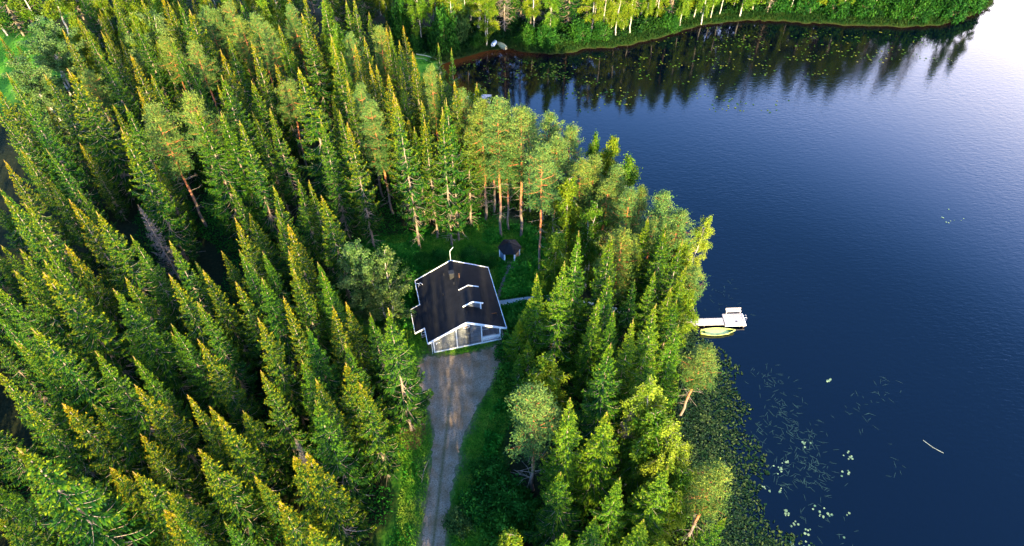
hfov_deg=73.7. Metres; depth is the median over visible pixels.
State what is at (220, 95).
spruce tree
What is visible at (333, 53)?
spruce tree
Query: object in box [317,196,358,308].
spruce tree
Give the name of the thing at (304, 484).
spruce tree
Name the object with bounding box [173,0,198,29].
spruce tree
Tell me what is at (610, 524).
spruce tree
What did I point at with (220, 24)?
pine tree
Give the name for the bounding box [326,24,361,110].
birch tree
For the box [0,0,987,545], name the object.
ground
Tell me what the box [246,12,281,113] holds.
pine tree
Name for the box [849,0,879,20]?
shrub
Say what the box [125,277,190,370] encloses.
spruce tree
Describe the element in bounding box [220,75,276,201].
spruce tree
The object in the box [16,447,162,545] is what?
spruce tree
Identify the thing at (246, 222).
spruce tree
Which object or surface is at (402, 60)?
spruce tree
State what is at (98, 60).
spruce tree
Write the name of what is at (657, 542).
birch tree
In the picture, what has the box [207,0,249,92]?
spruce tree
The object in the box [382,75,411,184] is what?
spruce tree
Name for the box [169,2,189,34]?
birch tree
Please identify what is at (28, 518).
spruce tree
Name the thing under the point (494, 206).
pine tree
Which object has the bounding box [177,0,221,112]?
spruce tree
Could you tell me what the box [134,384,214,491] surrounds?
spruce tree
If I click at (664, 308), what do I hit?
spruce tree
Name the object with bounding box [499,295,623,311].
boardwalk
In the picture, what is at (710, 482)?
pine tree
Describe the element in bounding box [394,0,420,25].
spruce tree
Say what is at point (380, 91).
spruce tree
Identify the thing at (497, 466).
shrub
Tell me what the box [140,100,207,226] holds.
pine tree
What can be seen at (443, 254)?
shrub
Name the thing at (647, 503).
spruce tree
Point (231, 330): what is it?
spruce tree
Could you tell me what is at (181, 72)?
spruce tree
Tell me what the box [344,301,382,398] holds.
spruce tree
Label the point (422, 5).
birch tree
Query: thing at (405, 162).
spruce tree
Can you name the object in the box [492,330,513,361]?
shrub
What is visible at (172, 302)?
spruce tree
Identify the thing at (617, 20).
birch tree
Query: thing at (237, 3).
birch tree
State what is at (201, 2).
birch tree
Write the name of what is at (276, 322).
spruce tree
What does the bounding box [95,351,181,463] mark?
spruce tree
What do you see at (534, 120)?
pine tree
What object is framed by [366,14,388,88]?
spruce tree
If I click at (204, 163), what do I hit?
spruce tree
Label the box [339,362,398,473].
spruce tree
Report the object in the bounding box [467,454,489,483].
shrub
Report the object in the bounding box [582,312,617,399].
spruce tree
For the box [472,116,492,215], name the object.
pine tree
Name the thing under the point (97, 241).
spruce tree
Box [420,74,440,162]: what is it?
spruce tree
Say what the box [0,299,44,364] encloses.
spruce tree
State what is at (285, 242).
spruce tree
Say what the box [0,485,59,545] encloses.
spruce tree
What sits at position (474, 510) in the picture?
shrub
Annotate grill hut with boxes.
[498,239,520,262]
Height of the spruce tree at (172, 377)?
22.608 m
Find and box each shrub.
[381,269,406,304]
[384,0,412,42]
[390,257,411,273]
[393,303,412,329]
[399,265,421,293]
[406,34,426,53]
[412,250,433,267]
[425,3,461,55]
[432,247,448,266]
[441,503,475,540]
[444,0,471,41]
[454,481,498,529]
[459,245,483,261]
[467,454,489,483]
[469,30,485,48]
[471,455,510,492]
[476,505,527,545]
[480,251,501,268]
[484,473,532,520]
[491,359,517,395]
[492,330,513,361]
[501,306,523,334]
[506,492,544,541]
[513,22,536,46]
[518,253,534,268]
[525,517,553,545]
[530,295,549,315]
[532,19,559,48]
[568,15,592,45]
[591,20,612,42]
[659,11,681,33]
[768,0,793,12]
[793,0,822,15]
[818,0,852,19]
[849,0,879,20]
[872,0,896,16]
[879,0,913,20]
[903,0,935,24]
[929,0,945,17]
[941,0,970,24]
[961,0,985,14]
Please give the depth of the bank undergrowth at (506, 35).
149.15 m
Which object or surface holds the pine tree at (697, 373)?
on the ground at (210, 258)
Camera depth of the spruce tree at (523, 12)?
146.14 m
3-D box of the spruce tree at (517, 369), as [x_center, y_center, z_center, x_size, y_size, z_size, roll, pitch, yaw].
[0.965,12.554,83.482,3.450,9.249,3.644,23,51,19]
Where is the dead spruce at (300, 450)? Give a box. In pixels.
[295,439,318,468]
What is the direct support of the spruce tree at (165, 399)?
on the ground at (210, 258)
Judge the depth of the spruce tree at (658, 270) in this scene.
82.54 m
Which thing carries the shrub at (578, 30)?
on the ground at (210, 258)
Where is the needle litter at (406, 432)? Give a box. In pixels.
[399,420,425,449]
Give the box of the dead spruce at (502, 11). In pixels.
[496,0,512,30]
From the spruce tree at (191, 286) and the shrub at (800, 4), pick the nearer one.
the spruce tree at (191, 286)
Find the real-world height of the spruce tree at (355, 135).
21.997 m
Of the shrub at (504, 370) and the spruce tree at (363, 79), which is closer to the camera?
the shrub at (504, 370)
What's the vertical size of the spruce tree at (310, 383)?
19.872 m
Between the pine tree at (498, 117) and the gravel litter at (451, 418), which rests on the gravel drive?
the gravel litter at (451, 418)
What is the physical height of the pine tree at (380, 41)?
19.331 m
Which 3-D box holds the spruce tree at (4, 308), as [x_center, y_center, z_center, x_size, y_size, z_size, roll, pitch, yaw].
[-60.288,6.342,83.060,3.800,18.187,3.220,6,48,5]
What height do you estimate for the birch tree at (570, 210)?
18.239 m
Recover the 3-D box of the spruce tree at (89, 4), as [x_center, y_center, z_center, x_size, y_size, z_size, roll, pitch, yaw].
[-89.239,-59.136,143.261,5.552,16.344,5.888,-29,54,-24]
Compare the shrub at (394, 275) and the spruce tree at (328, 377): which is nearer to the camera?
the spruce tree at (328, 377)
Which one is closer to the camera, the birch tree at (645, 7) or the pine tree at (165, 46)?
the pine tree at (165, 46)
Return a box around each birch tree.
[0,14,8,35]
[7,0,48,21]
[40,0,76,33]
[55,27,89,66]
[65,41,92,89]
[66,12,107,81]
[89,0,126,53]
[110,0,149,37]
[124,0,150,16]
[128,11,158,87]
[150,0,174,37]
[163,0,179,6]
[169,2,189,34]
[196,0,217,19]
[198,4,209,38]
[199,0,226,17]
[200,15,224,75]
[218,0,250,28]
[232,21,262,79]
[245,0,260,20]
[256,0,294,86]
[258,0,293,40]
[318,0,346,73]
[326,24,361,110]
[372,0,380,15]
[378,0,392,19]
[403,0,431,36]
[425,0,444,16]
[440,0,462,19]
[456,0,473,16]
[465,0,498,27]
[465,83,491,127]
[469,0,499,45]
[496,527,523,545]
[516,351,577,435]
[522,0,542,26]
[534,228,568,301]
[543,0,560,30]
[544,175,581,268]
[566,353,599,401]
[568,200,610,287]
[577,0,607,31]
[581,131,600,220]
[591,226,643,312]
[594,0,616,28]
[594,134,620,209]
[603,151,642,242]
[607,0,634,34]
[612,402,669,499]
[613,373,669,479]
[616,447,650,492]
[619,0,636,28]
[622,0,640,32]
[622,417,696,503]
[641,0,655,21]
[649,537,669,545]
[650,0,670,17]
[654,487,687,541]
[662,238,692,290]
[665,215,715,287]
[667,467,695,529]
[672,286,698,343]
[674,0,690,25]
[688,0,703,17]
[694,0,717,24]
[710,0,719,17]
[730,0,759,16]
[747,0,769,6]
[803,0,827,13]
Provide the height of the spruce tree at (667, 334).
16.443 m
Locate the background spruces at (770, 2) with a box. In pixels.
[2,0,777,334]
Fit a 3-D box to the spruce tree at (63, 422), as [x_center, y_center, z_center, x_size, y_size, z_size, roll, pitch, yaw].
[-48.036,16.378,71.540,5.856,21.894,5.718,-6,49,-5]
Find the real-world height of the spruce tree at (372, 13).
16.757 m
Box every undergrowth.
[0,0,598,545]
[357,223,552,465]
[393,0,943,81]
[487,160,704,545]
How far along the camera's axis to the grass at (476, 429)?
83.51 m
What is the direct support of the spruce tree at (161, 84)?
on the ground at (210, 258)
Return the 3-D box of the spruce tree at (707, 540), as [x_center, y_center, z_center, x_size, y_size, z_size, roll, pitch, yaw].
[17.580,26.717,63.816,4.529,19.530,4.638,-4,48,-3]
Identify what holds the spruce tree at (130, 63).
on the ground at (210, 258)
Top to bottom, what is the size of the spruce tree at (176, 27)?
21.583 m
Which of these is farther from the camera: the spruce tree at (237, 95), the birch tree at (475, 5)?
the birch tree at (475, 5)
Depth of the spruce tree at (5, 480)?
76.83 m
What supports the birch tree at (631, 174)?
on the ground at (210, 258)
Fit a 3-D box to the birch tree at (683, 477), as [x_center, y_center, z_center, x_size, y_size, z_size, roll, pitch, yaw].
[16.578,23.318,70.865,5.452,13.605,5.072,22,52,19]
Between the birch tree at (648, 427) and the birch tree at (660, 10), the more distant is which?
the birch tree at (660, 10)
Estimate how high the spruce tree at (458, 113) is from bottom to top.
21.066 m
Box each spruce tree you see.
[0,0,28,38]
[0,37,17,71]
[0,92,69,203]
[0,115,72,212]
[0,189,75,278]
[0,209,38,255]
[0,257,44,308]
[0,262,13,297]
[0,286,39,342]
[0,289,104,389]
[0,294,46,352]
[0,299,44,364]
[0,318,84,401]
[0,344,60,411]
[0,373,96,477]
[0,430,50,488]
[0,452,15,492]
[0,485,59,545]
[0,488,84,545]
[0,518,69,545]
[1,245,63,323]
[3,196,111,305]
[4,161,83,261]
[6,0,36,22]
[6,387,66,463]
[7,74,88,195]
[14,270,94,364]
[15,341,112,412]
[16,45,44,100]
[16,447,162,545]
[20,149,84,243]
[20,250,83,343]
[22,100,108,218]
[24,203,118,321]
[27,406,113,491]
[30,327,141,447]
[40,370,119,449]
[42,271,152,412]
[43,73,116,179]
[43,259,114,343]
[44,246,132,361]
[46,149,118,256]
[47,107,88,175]
[47,178,112,274]
[62,29,116,126]
[62,403,150,492]
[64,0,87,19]
[64,243,142,344]
[67,69,149,207]
[68,198,147,310]
[68,475,122,507]
[77,18,115,84]
[77,189,144,276]
[79,0,101,25]
[79,142,129,222]
[80,0,109,57]
[81,325,140,381]
[85,29,139,129]
[92,403,166,483]
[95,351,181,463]
[96,211,186,332]
[98,15,128,70]
[99,10,126,63]
[99,54,157,159]
[102,34,150,133]
[106,34,133,84]
[108,0,121,35]
[109,467,168,545]
[112,0,152,89]
[113,0,134,46]
[113,106,159,190]
[113,289,202,411]
[117,21,133,72]
[119,0,128,16]
[120,39,158,109]
[120,127,202,274]
[124,104,194,230]
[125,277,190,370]
[126,333,189,404]
[130,54,190,168]
[130,235,205,346]
[132,19,182,120]
[132,471,226,545]
[133,356,207,458]
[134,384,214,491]
[138,91,188,199]
[140,434,214,512]
[141,0,187,101]
[146,0,164,34]
[151,75,206,188]
[154,163,200,245]
[155,42,187,111]
[162,0,203,104]
[162,14,192,90]
[163,509,227,545]
[167,1,199,91]
[167,491,246,545]
[168,273,239,378]
[169,241,224,335]
[170,332,234,431]
[171,39,223,142]
[171,324,238,421]
[172,2,188,44]
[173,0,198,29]
[173,513,217,545]
[174,87,209,179]
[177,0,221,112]
[180,0,204,37]
[182,89,224,187]
[186,9,243,130]
[187,395,241,479]
[189,66,232,158]
[192,0,205,46]
[195,262,246,345]
[196,111,262,251]
[197,302,258,399]
[197,340,271,441]
[198,449,279,545]
[203,270,261,375]
[204,1,243,93]
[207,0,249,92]
[209,60,228,124]
[209,406,259,476]
[217,416,293,525]
[218,87,265,180]
[219,5,238,58]
[220,49,270,163]
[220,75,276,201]
[220,111,274,233]
[221,251,259,326]
[224,522,267,545]
[227,36,268,144]
[230,184,268,256]
[232,1,254,78]
[235,218,286,330]
[235,282,286,377]
[239,120,290,245]
[239,250,291,344]
[240,2,276,104]
[242,0,266,65]
[242,410,297,500]
[246,0,270,24]
[249,0,269,56]
[249,213,296,304]
[250,81,295,178]
[251,42,301,161]
[252,112,293,212]
[254,476,305,544]
[255,279,311,378]
[257,317,316,431]
[260,371,315,472]
[262,251,303,335]
[269,108,308,214]
[273,0,294,51]
[273,187,319,283]
[275,65,310,158]
[276,210,313,304]
[278,27,313,124]
[279,0,316,37]
[279,501,327,545]
[282,39,310,127]
[283,296,318,399]
[287,225,337,319]
[288,0,312,97]
[288,250,334,364]
[292,68,358,202]
[292,456,357,545]
[293,270,337,371]
[296,179,329,273]
[301,13,339,130]
[301,359,348,457]
[302,0,339,112]
[305,326,349,420]
[305,452,377,545]
[308,524,342,545]
[309,181,342,275]
[309,401,374,512]
[314,35,335,118]
[315,378,365,488]
[316,261,364,360]
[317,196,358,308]
[320,120,361,240]
[321,0,350,31]
[321,271,362,368]
[322,0,344,107]
[329,37,357,125]
[330,306,369,396]
[331,0,351,25]
[331,98,360,189]
[332,49,368,165]
[338,111,374,217]
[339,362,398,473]
[341,54,368,143]
[344,2,374,89]
[344,123,383,248]
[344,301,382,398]
[344,343,390,443]
[345,0,368,37]
[345,81,376,192]
[350,0,378,23]
[353,1,377,94]
[354,46,380,133]
[356,383,404,483]
[362,37,389,134]
[362,75,373,160]
[364,314,402,404]
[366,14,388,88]
[369,62,395,179]
[375,65,396,167]
[376,308,433,431]
[380,28,405,109]
[381,92,422,225]
[382,21,401,68]
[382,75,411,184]
[390,31,409,119]
[390,98,429,246]
[393,106,415,205]
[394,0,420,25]
[394,42,417,126]
[398,27,418,112]
[398,67,420,147]
[400,85,424,155]
[406,119,423,204]
[409,127,435,223]
[410,51,434,164]
[414,55,430,140]
[416,100,447,221]
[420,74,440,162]
[420,119,444,237]
[431,109,468,244]
[433,76,454,175]
[433,101,472,240]
[435,45,454,130]
[438,100,470,202]
[448,48,460,134]
[451,81,466,178]
[455,130,485,225]
[457,83,496,212]
[458,105,471,181]
[491,0,520,26]
[502,319,535,370]
[503,300,538,361]
[505,90,516,184]
[506,353,533,395]
[514,340,538,390]
[516,0,542,23]
[519,472,588,545]
[521,275,551,370]
[530,261,576,371]
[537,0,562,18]
[537,397,586,518]
[545,533,569,545]
[553,232,590,360]
[556,0,581,29]
[563,299,600,402]
[568,412,622,520]
[569,343,624,462]
[572,516,603,545]
[574,276,617,378]
[576,0,596,21]
[577,236,621,341]
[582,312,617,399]
[586,478,626,545]
[594,161,612,243]
[602,318,639,420]
[612,280,638,364]
[612,519,651,545]
[614,357,658,435]
[615,304,660,419]
[616,218,652,311]
[618,465,673,543]
[622,272,658,355]
[626,223,673,316]
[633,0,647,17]
[633,231,671,330]
[634,287,676,379]
[648,240,683,322]
[648,300,685,372]
[654,324,680,418]
[656,266,688,347]
[662,0,679,15]
[688,518,725,545]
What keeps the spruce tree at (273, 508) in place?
on the ground at (210, 258)
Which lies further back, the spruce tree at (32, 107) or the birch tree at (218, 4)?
the birch tree at (218, 4)
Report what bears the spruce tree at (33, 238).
on the ground at (210, 258)
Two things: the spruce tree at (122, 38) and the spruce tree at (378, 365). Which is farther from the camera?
the spruce tree at (122, 38)
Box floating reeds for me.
[710,281,903,545]
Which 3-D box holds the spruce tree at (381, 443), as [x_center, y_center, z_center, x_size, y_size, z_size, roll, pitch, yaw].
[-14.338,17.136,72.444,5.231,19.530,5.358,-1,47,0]
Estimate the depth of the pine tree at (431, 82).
103.19 m
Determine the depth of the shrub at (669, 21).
146.92 m
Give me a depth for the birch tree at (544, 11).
149.61 m
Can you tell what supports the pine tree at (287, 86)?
on the ground at (210, 258)
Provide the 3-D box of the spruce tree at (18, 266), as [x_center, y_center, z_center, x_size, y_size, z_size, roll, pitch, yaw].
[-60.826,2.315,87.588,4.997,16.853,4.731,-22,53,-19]
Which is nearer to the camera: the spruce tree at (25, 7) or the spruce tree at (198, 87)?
the spruce tree at (198, 87)
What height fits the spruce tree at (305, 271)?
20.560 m
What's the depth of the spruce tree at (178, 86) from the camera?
121.34 m
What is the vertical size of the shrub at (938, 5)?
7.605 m
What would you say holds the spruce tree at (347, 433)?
on the ground at (210, 258)
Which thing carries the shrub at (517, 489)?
on the ground at (210, 258)
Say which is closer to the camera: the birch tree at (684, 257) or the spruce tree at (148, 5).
the birch tree at (684, 257)
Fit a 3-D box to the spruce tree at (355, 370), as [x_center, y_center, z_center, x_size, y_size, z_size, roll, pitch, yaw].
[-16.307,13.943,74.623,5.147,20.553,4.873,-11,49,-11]
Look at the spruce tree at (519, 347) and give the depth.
84.95 m
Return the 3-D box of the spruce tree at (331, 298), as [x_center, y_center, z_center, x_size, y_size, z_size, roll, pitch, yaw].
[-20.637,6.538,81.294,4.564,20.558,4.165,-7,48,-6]
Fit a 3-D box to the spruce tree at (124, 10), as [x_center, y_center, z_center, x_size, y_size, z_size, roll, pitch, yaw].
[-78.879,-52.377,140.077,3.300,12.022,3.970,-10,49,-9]
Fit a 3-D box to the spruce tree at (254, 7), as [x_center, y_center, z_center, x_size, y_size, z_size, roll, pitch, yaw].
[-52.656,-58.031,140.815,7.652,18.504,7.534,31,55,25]
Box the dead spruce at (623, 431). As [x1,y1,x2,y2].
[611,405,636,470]
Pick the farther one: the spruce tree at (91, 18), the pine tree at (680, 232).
the spruce tree at (91, 18)
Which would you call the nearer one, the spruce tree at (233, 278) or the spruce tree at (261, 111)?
the spruce tree at (233, 278)
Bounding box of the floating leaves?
[672,326,814,545]
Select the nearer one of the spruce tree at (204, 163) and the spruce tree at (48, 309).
the spruce tree at (48, 309)
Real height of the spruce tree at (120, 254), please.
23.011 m
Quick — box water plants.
[672,333,757,545]
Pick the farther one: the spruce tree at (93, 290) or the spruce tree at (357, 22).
the spruce tree at (357, 22)
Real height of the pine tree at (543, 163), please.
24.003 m
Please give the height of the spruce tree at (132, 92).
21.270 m
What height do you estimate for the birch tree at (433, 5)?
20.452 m
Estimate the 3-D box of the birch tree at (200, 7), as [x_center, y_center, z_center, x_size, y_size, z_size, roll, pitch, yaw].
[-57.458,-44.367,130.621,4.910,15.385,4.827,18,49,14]
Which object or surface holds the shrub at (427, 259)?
on the ground at (210, 258)
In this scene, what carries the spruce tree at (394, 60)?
on the ground at (210, 258)
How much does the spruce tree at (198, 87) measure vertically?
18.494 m
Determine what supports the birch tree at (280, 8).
on the ground at (210, 258)
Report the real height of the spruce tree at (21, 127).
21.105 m
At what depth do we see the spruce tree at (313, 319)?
80.32 m
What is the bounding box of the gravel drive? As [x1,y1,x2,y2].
[417,336,503,545]
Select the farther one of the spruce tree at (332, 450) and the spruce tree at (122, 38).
the spruce tree at (122, 38)
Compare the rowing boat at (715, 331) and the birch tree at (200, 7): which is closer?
the rowing boat at (715, 331)
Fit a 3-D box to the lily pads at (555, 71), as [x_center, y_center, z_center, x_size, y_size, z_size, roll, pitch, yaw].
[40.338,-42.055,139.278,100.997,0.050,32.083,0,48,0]
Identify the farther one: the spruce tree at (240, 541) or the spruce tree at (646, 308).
the spruce tree at (646, 308)
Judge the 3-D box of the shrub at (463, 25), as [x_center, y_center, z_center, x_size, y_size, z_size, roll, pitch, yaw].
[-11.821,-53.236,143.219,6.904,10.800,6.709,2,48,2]
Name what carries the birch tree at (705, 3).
on the ground at (210, 258)
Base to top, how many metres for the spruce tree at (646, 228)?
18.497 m
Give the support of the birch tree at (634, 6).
on the ground at (210, 258)
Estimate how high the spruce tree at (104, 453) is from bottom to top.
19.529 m
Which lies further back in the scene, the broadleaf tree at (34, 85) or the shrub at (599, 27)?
the shrub at (599, 27)
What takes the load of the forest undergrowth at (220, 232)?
on the ground at (210, 258)
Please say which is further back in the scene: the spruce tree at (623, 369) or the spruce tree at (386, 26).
the spruce tree at (386, 26)
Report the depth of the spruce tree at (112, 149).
103.27 m
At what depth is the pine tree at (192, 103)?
92.48 m
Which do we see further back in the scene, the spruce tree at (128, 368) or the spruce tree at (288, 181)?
the spruce tree at (288, 181)
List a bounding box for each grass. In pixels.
[368,223,556,545]
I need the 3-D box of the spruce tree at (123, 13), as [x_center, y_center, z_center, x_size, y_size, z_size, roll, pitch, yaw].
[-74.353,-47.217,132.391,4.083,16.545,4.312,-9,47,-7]
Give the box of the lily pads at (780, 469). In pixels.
[753,209,963,545]
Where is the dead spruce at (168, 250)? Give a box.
[137,204,182,280]
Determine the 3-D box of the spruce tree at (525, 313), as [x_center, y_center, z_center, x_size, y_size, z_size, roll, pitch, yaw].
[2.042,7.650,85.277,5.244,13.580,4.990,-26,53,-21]
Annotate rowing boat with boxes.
[497,42,506,49]
[700,328,735,335]
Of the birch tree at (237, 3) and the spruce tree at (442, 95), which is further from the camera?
the birch tree at (237, 3)
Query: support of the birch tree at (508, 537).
on the ground at (210, 258)
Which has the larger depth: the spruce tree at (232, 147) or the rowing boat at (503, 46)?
the rowing boat at (503, 46)
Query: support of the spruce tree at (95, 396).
on the ground at (210, 258)
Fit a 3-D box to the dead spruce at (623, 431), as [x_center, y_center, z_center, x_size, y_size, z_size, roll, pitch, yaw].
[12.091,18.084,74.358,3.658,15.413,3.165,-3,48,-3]
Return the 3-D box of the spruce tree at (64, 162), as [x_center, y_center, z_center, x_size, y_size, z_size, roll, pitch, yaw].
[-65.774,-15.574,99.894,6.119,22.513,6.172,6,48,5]
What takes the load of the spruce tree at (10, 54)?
on the ground at (210, 258)
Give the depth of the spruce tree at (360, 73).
107.02 m
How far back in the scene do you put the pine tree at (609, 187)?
90.76 m
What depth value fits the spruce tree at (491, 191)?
106.13 m
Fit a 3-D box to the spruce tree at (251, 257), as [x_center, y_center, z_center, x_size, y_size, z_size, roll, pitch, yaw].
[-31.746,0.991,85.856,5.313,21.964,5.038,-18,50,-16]
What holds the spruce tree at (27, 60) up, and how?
on the ground at (210, 258)
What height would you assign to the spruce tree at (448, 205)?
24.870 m
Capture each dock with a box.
[474,94,490,102]
[691,308,746,327]
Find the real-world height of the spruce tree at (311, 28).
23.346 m
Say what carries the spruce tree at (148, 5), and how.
on the ground at (210, 258)
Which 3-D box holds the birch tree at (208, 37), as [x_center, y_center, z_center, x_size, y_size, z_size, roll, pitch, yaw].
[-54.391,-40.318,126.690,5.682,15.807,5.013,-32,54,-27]
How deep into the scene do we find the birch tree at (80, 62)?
127.55 m
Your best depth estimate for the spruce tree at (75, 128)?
104.49 m
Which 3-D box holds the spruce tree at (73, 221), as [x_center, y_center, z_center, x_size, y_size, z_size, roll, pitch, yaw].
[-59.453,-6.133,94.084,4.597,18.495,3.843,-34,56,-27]
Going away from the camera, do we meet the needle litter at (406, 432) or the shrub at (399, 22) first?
the needle litter at (406, 432)
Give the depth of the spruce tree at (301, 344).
75.56 m
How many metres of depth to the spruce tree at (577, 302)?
81.27 m
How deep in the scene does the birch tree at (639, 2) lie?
147.51 m
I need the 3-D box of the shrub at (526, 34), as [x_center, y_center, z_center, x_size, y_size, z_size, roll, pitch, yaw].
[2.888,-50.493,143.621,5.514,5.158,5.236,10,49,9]
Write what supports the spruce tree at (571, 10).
on the ground at (210, 258)
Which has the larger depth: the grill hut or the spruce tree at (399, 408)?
the grill hut
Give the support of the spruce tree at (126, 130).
on the ground at (210, 258)
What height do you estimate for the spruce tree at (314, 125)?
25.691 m
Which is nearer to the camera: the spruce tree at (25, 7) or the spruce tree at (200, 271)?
the spruce tree at (200, 271)
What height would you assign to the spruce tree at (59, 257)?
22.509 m
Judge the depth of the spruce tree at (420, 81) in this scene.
107.03 m
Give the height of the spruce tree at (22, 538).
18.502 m
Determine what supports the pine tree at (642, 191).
on the ground at (210, 258)
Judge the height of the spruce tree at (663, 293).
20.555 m
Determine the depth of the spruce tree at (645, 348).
74.23 m
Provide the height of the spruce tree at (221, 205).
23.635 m
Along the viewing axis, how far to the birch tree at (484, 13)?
138.26 m
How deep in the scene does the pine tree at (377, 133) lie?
98.18 m
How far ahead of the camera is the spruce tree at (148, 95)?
105.57 m
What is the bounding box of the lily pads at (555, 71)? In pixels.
[463,27,951,112]
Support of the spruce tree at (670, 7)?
on the ground at (210, 258)
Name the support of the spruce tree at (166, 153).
on the ground at (210, 258)
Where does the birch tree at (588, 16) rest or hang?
on the ground at (210, 258)
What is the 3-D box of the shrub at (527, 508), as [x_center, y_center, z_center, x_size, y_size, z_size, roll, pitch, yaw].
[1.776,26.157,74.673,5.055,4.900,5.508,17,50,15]
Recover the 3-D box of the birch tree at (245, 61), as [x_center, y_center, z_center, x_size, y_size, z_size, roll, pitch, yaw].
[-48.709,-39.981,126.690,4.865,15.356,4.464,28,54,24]
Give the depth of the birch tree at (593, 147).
97.23 m
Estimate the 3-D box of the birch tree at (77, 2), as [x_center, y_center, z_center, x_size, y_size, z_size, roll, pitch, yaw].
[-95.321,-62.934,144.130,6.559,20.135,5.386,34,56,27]
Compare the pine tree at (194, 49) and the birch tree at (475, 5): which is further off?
the birch tree at (475, 5)
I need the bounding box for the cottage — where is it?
[410,247,506,352]
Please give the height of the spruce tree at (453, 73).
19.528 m
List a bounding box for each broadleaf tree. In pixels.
[0,55,83,133]
[13,14,94,107]
[124,9,186,96]
[337,236,386,326]
[353,244,415,338]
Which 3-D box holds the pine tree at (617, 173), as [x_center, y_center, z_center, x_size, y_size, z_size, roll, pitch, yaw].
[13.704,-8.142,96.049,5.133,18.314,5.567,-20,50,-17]
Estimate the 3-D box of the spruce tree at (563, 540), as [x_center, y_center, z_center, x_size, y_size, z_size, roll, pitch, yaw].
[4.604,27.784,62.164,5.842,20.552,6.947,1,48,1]
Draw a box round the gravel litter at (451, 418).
[419,353,488,545]
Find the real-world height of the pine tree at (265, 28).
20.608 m
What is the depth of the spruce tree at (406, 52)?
119.96 m
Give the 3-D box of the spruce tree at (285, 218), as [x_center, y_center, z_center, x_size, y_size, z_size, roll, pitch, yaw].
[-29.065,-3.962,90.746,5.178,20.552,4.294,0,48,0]
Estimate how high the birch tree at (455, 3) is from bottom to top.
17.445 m
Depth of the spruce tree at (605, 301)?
77.80 m
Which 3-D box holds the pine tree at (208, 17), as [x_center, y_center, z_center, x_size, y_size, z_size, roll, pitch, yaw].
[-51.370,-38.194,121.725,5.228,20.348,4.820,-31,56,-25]
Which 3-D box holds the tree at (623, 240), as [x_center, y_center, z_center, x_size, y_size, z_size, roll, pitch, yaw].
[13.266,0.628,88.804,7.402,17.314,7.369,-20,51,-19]
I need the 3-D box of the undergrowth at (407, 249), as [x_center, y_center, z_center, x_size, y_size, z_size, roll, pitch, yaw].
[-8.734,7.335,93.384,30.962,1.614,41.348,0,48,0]
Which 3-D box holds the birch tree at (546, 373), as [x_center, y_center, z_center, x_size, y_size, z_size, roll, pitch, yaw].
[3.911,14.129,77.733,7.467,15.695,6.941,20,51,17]
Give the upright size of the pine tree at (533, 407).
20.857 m
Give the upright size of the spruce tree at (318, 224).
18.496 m
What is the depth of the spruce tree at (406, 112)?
103.48 m
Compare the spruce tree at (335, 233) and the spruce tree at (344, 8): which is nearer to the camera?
the spruce tree at (335, 233)
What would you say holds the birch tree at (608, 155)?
on the ground at (210, 258)
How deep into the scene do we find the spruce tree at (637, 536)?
61.45 m
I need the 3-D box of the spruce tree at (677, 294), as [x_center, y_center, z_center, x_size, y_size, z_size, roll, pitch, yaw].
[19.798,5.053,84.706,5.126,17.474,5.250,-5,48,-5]
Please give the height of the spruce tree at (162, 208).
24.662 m
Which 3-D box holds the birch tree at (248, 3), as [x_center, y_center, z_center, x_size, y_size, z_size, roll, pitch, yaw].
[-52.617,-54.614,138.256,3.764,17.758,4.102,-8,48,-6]
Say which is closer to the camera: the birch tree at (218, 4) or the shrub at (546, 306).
the shrub at (546, 306)
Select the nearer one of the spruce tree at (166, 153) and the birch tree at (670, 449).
the birch tree at (670, 449)
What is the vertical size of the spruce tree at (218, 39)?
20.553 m
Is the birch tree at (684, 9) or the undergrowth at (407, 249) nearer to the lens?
the undergrowth at (407, 249)
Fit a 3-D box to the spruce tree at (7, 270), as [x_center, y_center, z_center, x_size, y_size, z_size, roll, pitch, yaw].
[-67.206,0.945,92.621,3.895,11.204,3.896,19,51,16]
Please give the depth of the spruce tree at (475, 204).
100.57 m
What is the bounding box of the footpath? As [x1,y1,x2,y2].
[497,265,512,335]
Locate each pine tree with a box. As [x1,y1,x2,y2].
[77,69,118,137]
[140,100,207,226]
[154,35,197,109]
[172,88,236,199]
[182,40,222,122]
[197,5,232,85]
[206,8,241,82]
[217,0,259,97]
[231,16,268,105]
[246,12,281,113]
[257,20,293,121]
[273,78,312,165]
[283,3,314,100]
[342,31,367,88]
[350,80,383,197]
[357,97,393,214]
[370,24,396,98]
[419,63,446,145]
[448,86,475,154]
[459,97,500,220]
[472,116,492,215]
[474,109,502,212]
[477,94,516,234]
[494,128,519,229]
[496,103,543,236]
[504,379,564,491]
[517,138,563,270]
[518,109,543,211]
[532,109,566,217]
[536,131,574,230]
[558,121,586,206]
[569,157,597,237]
[579,151,604,247]
[581,174,626,265]
[596,162,629,242]
[604,186,645,276]
[621,184,651,240]
[626,216,671,272]
[633,188,682,243]
[663,208,697,269]
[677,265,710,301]
[677,458,735,542]
[678,340,724,415]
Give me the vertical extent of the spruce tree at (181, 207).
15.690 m
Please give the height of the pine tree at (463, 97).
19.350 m
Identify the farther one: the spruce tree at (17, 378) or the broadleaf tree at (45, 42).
the broadleaf tree at (45, 42)
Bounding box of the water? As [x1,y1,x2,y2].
[440,0,1023,545]

